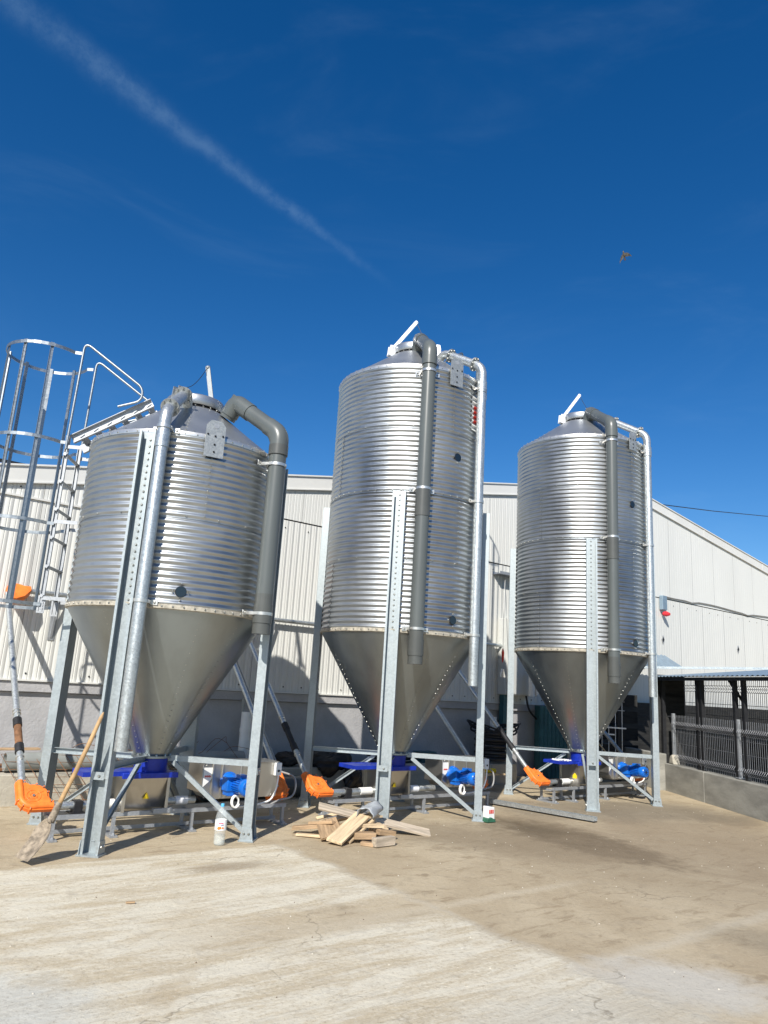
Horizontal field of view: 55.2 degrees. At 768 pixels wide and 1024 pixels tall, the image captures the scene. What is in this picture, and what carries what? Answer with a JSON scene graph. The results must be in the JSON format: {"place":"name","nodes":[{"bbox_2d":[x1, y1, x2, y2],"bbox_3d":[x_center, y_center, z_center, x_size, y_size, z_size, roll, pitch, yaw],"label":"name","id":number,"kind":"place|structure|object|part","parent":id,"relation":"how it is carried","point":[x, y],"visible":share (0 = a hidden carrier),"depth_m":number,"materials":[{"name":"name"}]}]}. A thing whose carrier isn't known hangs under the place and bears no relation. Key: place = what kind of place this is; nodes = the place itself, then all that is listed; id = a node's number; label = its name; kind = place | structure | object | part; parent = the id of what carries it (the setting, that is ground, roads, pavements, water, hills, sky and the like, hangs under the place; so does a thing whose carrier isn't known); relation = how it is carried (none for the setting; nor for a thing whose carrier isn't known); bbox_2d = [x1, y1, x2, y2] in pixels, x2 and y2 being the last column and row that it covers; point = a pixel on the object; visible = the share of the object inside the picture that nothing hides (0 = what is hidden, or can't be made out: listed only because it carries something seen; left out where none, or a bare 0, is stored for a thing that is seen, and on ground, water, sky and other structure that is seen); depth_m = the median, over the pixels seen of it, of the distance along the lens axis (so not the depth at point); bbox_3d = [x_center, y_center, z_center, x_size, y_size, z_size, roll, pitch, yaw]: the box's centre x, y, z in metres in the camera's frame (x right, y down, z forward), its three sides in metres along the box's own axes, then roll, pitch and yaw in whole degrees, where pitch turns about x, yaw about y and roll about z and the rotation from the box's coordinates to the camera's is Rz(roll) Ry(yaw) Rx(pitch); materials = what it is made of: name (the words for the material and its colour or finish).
{"place":"outdoors","nodes":[
{"label":"outdoors","id":0,"kind":"place"},
{"bbox_2d":[0,776,767,1023],"bbox_3d":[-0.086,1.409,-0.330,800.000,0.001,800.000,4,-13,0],"label":"ground","id":1,"kind":"structure","parent":0,"point":[110,955],"depth_m":4.66,"materials":[{"name":"concrete"}]},
{"bbox_2d":[15,712,103,861],"bbox_3d":[-2.498,2.089,5.676,0.459,1.075,0.194,15,-17,-40],"label":"broom","id":2,"kind":"object","parent":1,"relation":"on","point":[33,844],"visible":1,"depth_m":5.60,"materials":[{"name":"brown wood"}]},
{"bbox_2d":[1,754,237,804],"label":"wire panel","id":3,"kind":"object","parent":1,"relation":"on","point":[79,776],"visible":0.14,"depth_m":7.83,"materials":[{"name":"metal"}]},
{"bbox_2d":[0,338,288,857],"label":"grain silo","id":4,"kind":"object","parent":1,"relation":"on","point":[169,603],"visible":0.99,"depth_m":6.69,"materials":[{"name":"metal"}]},
{"bbox_2d":[5,584,296,842],"bbox_3d":[-2.328,2.025,7.977,3.145,2.322,2.852,13,-16,-36],"label":"feed conveyor","id":5,"kind":"object","parent":1,"relation":"on","point":[147,792],"visible":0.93,"depth_m":6.94,"materials":[{"name":"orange metal"}]},
{"bbox_2d":[0,760,437,806],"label":"concrete kerb","id":6,"kind":"structure","parent":1,"relation":"on","point":[7,790],"depth_m":7.97,"materials":[{"name":"grey concrete"}]},
{"bbox_2d":[2,751,245,770],"bbox_3d":[-2.906,2.892,8.575,2.800,0.188,0.190,14,-17,-37],"label":"pipe","id":7,"kind":"object","parent":6,"relation":"on","point":[31,758],"visible":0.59,"depth_m":8.03,"materials":[{"name":"grey plastic"}]},
{"bbox_2d":[73,736,247,768],"bbox_3d":[-2.566,2.890,8.783,2.388,0.412,0.156,13,-16,-36],"label":"wire tangle","id":8,"kind":"object","parent":6,"relation":"on","point":[197,742],"visible":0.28,"depth_m":9.13,"materials":[{"name":"metal"}]},
{"bbox_2d":[238,699,245,743],"bbox_3d":[-1.885,2.892,9.672,0.047,0.842,0.048,4,-13,0],"label":"upright pipe","id":9,"kind":"object","parent":6,"relation":"on","point":[243,702],"visible":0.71,"depth_m":9.73,"materials":[{"name":"grey plastic"}]},
{"bbox_2d":[238,712,252,757],"bbox_3d":[-1.813,2.961,9.588,0.163,0.679,0.166,4,-13,0],"label":"upright pipe","id":10,"kind":"object","parent":6,"relation":"on","point":[245,730],"visible":0.74,"depth_m":9.54,"materials":[{"name":"white plastic"}]},
{"bbox_2d":[273,751,300,766],"bbox_3d":[-1.302,3.315,9.865,0.376,0.200,0.346,4,-13,0],"label":"feed bag","id":11,"kind":"object","parent":6,"relation":"on","point":[286,759],"visible":0.76,"depth_m":9.75,"materials":[{"name":"black plastic"}]},
{"bbox_2d":[312,751,351,777],"bbox_3d":[-0.748,3.442,10.092,0.767,0.390,0.347,13,-16,-36],"label":"plastic sheet","id":12,"kind":"object","parent":6,"relation":"on","point":[326,764],"visible":0.66,"depth_m":9.94,"materials":[{"name":"black plastic"}]},
{"bbox_2d":[370,760,417,762],"bbox_3d":[0.455,3.807,11.251,1.694,0.091,0.240,14,-17,-37],"label":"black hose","id":13,"kind":"object","parent":6,"relation":"on","point":[372,761],"visible":0.2,"depth_m":10.77,"materials":[{"name":"rubber"}]},
{"bbox_2d":[413,750,436,762],"bbox_3d":[0.636,3.812,11.458,0.332,0.160,0.200,13,-16,-36],"label":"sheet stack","id":14,"kind":"object","parent":6,"relation":"on","point":[421,760],"visible":0.38,"depth_m":11.38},
{"bbox_2d":[214,803,226,830],"bbox_3d":[-1.432,2.740,6.450,0.103,0.342,0.107,4,-13,0],"label":"bottle","id":15,"kind":"object","parent":1,"relation":"on","point":[220,824],"visible":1,"depth_m":6.41,"materials":[{"name":"white plastic"}]},
{"bbox_2d":[169,775,314,801],"bbox_3d":[-1.940,3.278,8.695,2.701,0.248,0.250,14,-17,-38],"label":"pipe","id":16,"kind":"object","parent":1,"relation":"on","point":[290,781],"visible":0.15,"depth_m":9.18,"materials":[{"name":"grey metal"}]},
{"bbox_2d":[291,824,317,829],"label":"board","id":17,"kind":"object","parent":1,"relation":"on","point":[304,826],"visible":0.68,"depth_m":7.07,"materials":[{"name":"brown wood"}]},
{"bbox_2d":[296,833,319,837],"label":"board","id":18,"kind":"object","parent":1,"relation":"on","point":[308,835],"visible":0.56,"depth_m":6.94,"materials":[{"name":"beige wood"}]},
{"bbox_2d":[316,813,336,819],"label":"board","id":19,"kind":"object","parent":1,"relation":"on","point":[324,816],"visible":0.56,"depth_m":7.50,"materials":[{"name":"beige wood"}]},
{"bbox_2d":[316,817,338,839],"bbox_3d":[-0.525,3.002,6.975,0.204,0.022,0.385,-8,2,-12],"label":"board","id":20,"kind":"object","parent":1,"relation":"on","point":[325,831],"visible":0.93,"depth_m":6.96,"materials":[{"name":"brown wood"}]},
{"bbox_2d":[308,821,339,824],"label":"board","id":21,"kind":"object","parent":20,"relation":"on","point":[322,822],"visible":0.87,"depth_m":7.06,"materials":[{"name":"brown wood"}]},
{"bbox_2d":[319,815,347,821],"bbox_3d":[-0.509,3.115,7.430,0.299,0.030,0.066,-8,7,-15],"label":"board","id":22,"kind":"object","parent":1,"relation":"on","point":[341,818],"visible":0.26,"depth_m":7.43,"materials":[{"name":"brown wood"}]},
{"bbox_2d":[326,812,368,845],"bbox_3d":[-0.332,2.963,6.890,0.161,0.027,0.531,8,9,27],"label":"board","id":23,"kind":"object","parent":1,"relation":"on","point":[345,831],"visible":1,"depth_m":6.85,"materials":[{"name":"beige wood"}]},
{"bbox_2d":[356,800,382,818],"bbox_3d":[-0.137,2.899,7.172,0.177,0.131,0.288,-2,-14,21],"label":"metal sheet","id":24,"kind":"object","parent":23,"relation":"on","point":[375,808],"visible":1,"depth_m":7.15,"materials":[{"name":"white plastic"}]},
{"bbox_2d":[343,768,362,787],"bbox_3d":[-0.419,3.635,9.996,0.302,0.456,0.209,11,-15,-28],"label":"plastic bag","id":25,"kind":"object","parent":1,"relation":"on","point":[353,779],"visible":0.4,"depth_m":9.92,"materials":[{"name":"black plastic"}]},
{"bbox_2d":[348,818,374,843],"bbox_3d":[-0.208,3.013,6.952,0.033,0.022,0.437,-5,5,34],"label":"board","id":26,"kind":"object","parent":1,"relation":"on","point":[350,840],"visible":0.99,"depth_m":6.95,"materials":[{"name":"beige wood"}]},
{"bbox_2d":[352,831,375,839],"bbox_3d":[-0.187,3.026,6.877,0.216,0.055,0.101,7,-14,-14],"label":"board","id":27,"kind":"object","parent":1,"relation":"on","point":[362,835],"visible":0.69,"depth_m":6.83,"materials":[{"name":"beige wood"}]},
{"bbox_2d":[360,841,372,846],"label":"board","id":28,"kind":"object","parent":1,"relation":"on","point":[366,843],"visible":0.87,"depth_m":6.72,"materials":[{"name":"beige wood"}]},
{"bbox_2d":[249,618,494,817],"bbox_3d":[-0.046,2.573,9.718,3.145,2.322,2.830,13,-16,-36],"label":"feed conveyor","id":29,"kind":"object","parent":1,"relation":"on","point":[453,773],"visible":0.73,"depth_m":8.67,"materials":[{"name":"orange metal"}]},
{"bbox_2d":[318,802,430,836],"bbox_3d":[-0.092,3.080,7.356,1.168,0.023,0.129,15,6,-4],"label":"board","id":30,"kind":"object","parent":1,"relation":"on","point":[390,823],"visible":0.89,"depth_m":7.34,"materials":[{"name":"brown wood"}]},
{"bbox_2d":[369,826,388,834],"bbox_3d":[-0.052,3.132,7.229,0.184,0.060,0.107,8,-14,-19],"label":"board","id":31,"kind":"object","parent":1,"relation":"on","point":[374,829],"visible":0.34,"depth_m":7.18,"materials":[{"name":"beige wood"}]},
{"bbox_2d":[0,458,767,775],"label":"warehouse","id":32,"kind":"structure","parent":1,"relation":"on","point":[694,562],"depth_m":11.01,"materials":[{"name":"metal"}]},
{"bbox_2d":[493,571,509,577],"bbox_3d":[2.855,1.309,13.960,2.080,0.082,0.182,13,-16,-36],"label":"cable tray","id":33,"kind":"object","parent":32,"relation":"attached to","point":[504,574],"visible":0.19,"depth_m":13.41,"materials":[{"name":"metal"}]},
{"bbox_2d":[500,588,504,676],"bbox_3d":[2.074,1.911,12.598,0.082,1.833,1.655,1,-13,11],"label":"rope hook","id":34,"kind":"object","parent":32,"relation":"attached to","point":[502,673],"visible":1,"depth_m":11.70,"materials":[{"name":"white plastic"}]},
{"bbox_2d":[497,618,536,731],"bbox_3d":[2.721,3.113,13.488,1.604,2.160,0.226,13,-16,-36],"label":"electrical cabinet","id":35,"kind":"object","parent":32,"relation":"attached to","point":[521,681],"visible":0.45,"depth_m":13.12,"materials":[{"name":"metal"}]},
{"bbox_3d":[2.503,2.630,13.283,0.800,1.300,0.012,13,-16,-36],"label":"cabinet door","id":36,"kind":"part","parent":35,"relation":"part of","materials":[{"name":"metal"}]},
{"bbox_2d":[528,677,537,695],"bbox_3d":[2.689,2.851,13.212,0.109,0.900,0.218,-9,-18,44],"label":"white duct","id":37,"kind":"object","parent":35,"relation":"attached to","point":[532,691],"visible":0.48,"depth_m":13.07,"materials":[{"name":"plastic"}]},
{"bbox_2d":[659,595,670,616],"bbox_3d":[6.355,2.125,16.601,0.180,0.470,0.189,13,-16,-36],"label":"alarm beacon","id":38,"kind":"object","parent":32,"relation":"attached to","point":[662,602],"visible":1,"depth_m":16.59,"materials":[{"name":"red"}]},
{"bbox_2d":[663,504,767,516],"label":"overhead cable","id":39,"kind":"object","parent":32,"relation":"attached to","point":[711,510],"visible":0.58,"depth_m":21.21,"materials":[{"name":"metal"}]},
{"bbox_2d":[667,596,767,616],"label":"cable","id":40,"kind":"object","parent":32,"relation":"attached to","point":[716,606],"depth_m":18.15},
{"bbox_2d":[372,835,395,846],"bbox_3d":[-0.003,3.032,6.768,0.245,0.075,0.069,15,-17,-40],"label":"board","id":41,"kind":"object","parent":1,"relation":"on","point":[383,841],"visible":1,"depth_m":6.74,"materials":[{"name":"brown wood"}]},
{"bbox_2d":[376,828,395,835],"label":"board","id":42,"kind":"object","parent":1,"relation":"on","point":[384,832],"visible":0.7,"depth_m":7.02,"materials":[{"name":"brown wood"}]},
{"bbox_2d":[361,822,383,827],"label":"board","id":43,"kind":"object","parent":42,"relation":"on","point":[373,825],"visible":0.76,"depth_m":7.01,"materials":[{"name":"beige wood"}]},
{"bbox_2d":[297,321,489,829],"bbox_3d":[0.615,0.531,9.479,2.840,6.258,2.042,14,-17,-39],"label":"grain silo","id":44,"kind":"object","parent":1,"relation":"on","point":[401,606],"visible":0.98,"depth_m":8.50,"materials":[{"name":"metal"}]},
{"bbox_2d":[482,806,495,822],"bbox_3d":[1.179,3.438,8.376,0.142,0.163,0.140,13,-16,-36],"label":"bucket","id":45,"kind":"object","parent":1,"relation":"on","point":[488,814],"visible":0.99,"depth_m":8.34,"materials":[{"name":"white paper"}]},
{"bbox_2d":[488,799,596,820],"bbox_3d":[1.958,3.728,9.212,1.477,0.045,0.090,-8,-17,40],"label":"steel channel","id":46,"kind":"object","parent":1,"relation":"on","point":[546,810],"visible":1,"depth_m":9.15,"materials":[{"name":"grey metal"}]},
{"bbox_2d":[534,705,566,778],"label":"ribbed gate","id":47,"kind":"structure","parent":1,"relation":"on","point":[547,733],"depth_m":13.22,"materials":[{"name":"green metal"}]},
{"bbox_2d":[458,642,648,803],"bbox_3d":[2.813,3.255,11.878,3.145,2.322,2.839,13,-16,-36],"label":"feed conveyor","id":48,"kind":"object","parent":1,"relation":"on","point":[571,776],"visible":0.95,"depth_m":10.73,"materials":[{"name":"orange metal"}]},
{"bbox_2d":[503,394,662,812],"bbox_3d":[3.054,1.107,11.306,2.014,6.261,2.076,12,-16,-33],"label":"grain silo","id":49,"kind":"object","parent":1,"relation":"on","point":[582,574],"visible":1,"depth_m":10.61,"materials":[{"name":"metal"}]},
{"bbox_2d":[607,710,625,751],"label":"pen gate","id":50,"kind":"structure","parent":1,"relation":"on","point":[608,727],"depth_m":12.56,"materials":[{"name":"grey metal"}]},
{"bbox_2d":[603,743,666,789],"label":"return wall","id":51,"kind":"structure","parent":1,"relation":"on","point":[662,759],"depth_m":12.63,"materials":[{"name":"concrete"}]},
{"bbox_2d":[599,655,767,780],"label":"lean to","id":52,"kind":"object","parent":1,"relation":"on","point":[629,717],"visible":0.21,"depth_m":13.59,"materials":[{"name":"metal"}]},
{"bbox_2d":[616,670,767,784],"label":"pen shelter","id":53,"kind":"object","parent":1,"relation":"on","point":[671,688],"visible":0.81,"depth_m":12.83,"materials":[{"name":"metal"}]},
{"bbox_2d":[665,763,767,821],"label":"concrete wall","id":54,"kind":"structure","parent":1,"relation":"on","point":[739,796],"depth_m":10.73,"materials":[{"name":"grey concrete"}]},
{"bbox_2d":[669,755,679,764],"bbox_3d":[4.859,4.141,12.298,0.120,0.153,0.167,5,-13,-5],"label":"mortar lump","id":55,"kind":"object","parent":54,"relation":"on","point":[673,760],"visible":0.98,"depth_m":12.25,"materials":[{"name":"concrete"}]},
{"bbox_2d":[671,713,767,783],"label":"wire fence","id":56,"kind":"object","parent":54,"relation":"on","point":[739,744],"visible":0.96,"depth_m":10.84,"materials":[{"name":"grey metal"}]},
{"bbox_2d":[0,0,767,564],"label":"sky","id":57,"kind":"structure","parent":0,"point":[267,195],"materials":[{"name":"blue"}]},
{"bbox_2d":[10,800,765,1010],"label":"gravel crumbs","id":58,"kind":"object","parent":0,"point":[436,895],"visible":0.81,"depth_m":5.10,"materials":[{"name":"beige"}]},
{"bbox_2d":[485,768,505,789],"bbox_3d":[1.598,4.041,11.132,0.486,0.299,0.200,13,-16,-36],"label":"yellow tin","id":59,"kind":"object","parent":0,"point":[489,773],"visible":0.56,"depth_m":11.14,"materials":[{"name":"yellow metal"}]},
{"bbox_2d":[487,761,516,784],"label":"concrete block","id":60,"kind":"structure","parent":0,"point":[499,766],"depth_m":11.89,"materials":[{"name":"grey concrete"}]},
{"bbox_2d":[474,731,505,761],"bbox_3d":[1.805,3.890,12.210,0.620,0.499,0.630,4,-13,0],"label":"pipe coil","id":61,"kind":"object","parent":60,"relation":"on","point":[494,747],"visible":0.5,"depth_m":11.96,"materials":[{"name":"grey"}]},
{"bbox_2d":[490,717,496,729],"bbox_3d":[1.809,3.516,12.176,0.108,0.230,0.110,4,-13,0],"label":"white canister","id":62,"kind":"object","parent":61,"relation":"on","point":[491,724],"visible":0.28,"depth_m":12.14,"materials":[{"name":"plastic"}]},
{"bbox_2d":[467,719,520,735],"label":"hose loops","id":63,"kind":"object","parent":61,"relation":"on","point":[488,727],"visible":0.69,"depth_m":12.12,"materials":[{"name":"black rubber"}]},
{"bbox_2d":[620,251,630,261],"bbox_3d":[7.423,-7.788,22.557,0.350,0.354,0.190,6,-13,-12],"label":"bird","id":64,"kind":"object","parent":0,"point":[626,254],"visible":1,"depth_m":22.54},
{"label":"board","id":65,"kind":"object","parent":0,"visible":0},
{"bbox_2d":[0,747,40,749],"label":"board","id":66,"kind":"object","parent":65,"relation":"on","point":[25,748],"visible":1,"depth_m":8.10,"materials":[{"name":"beige wood"}]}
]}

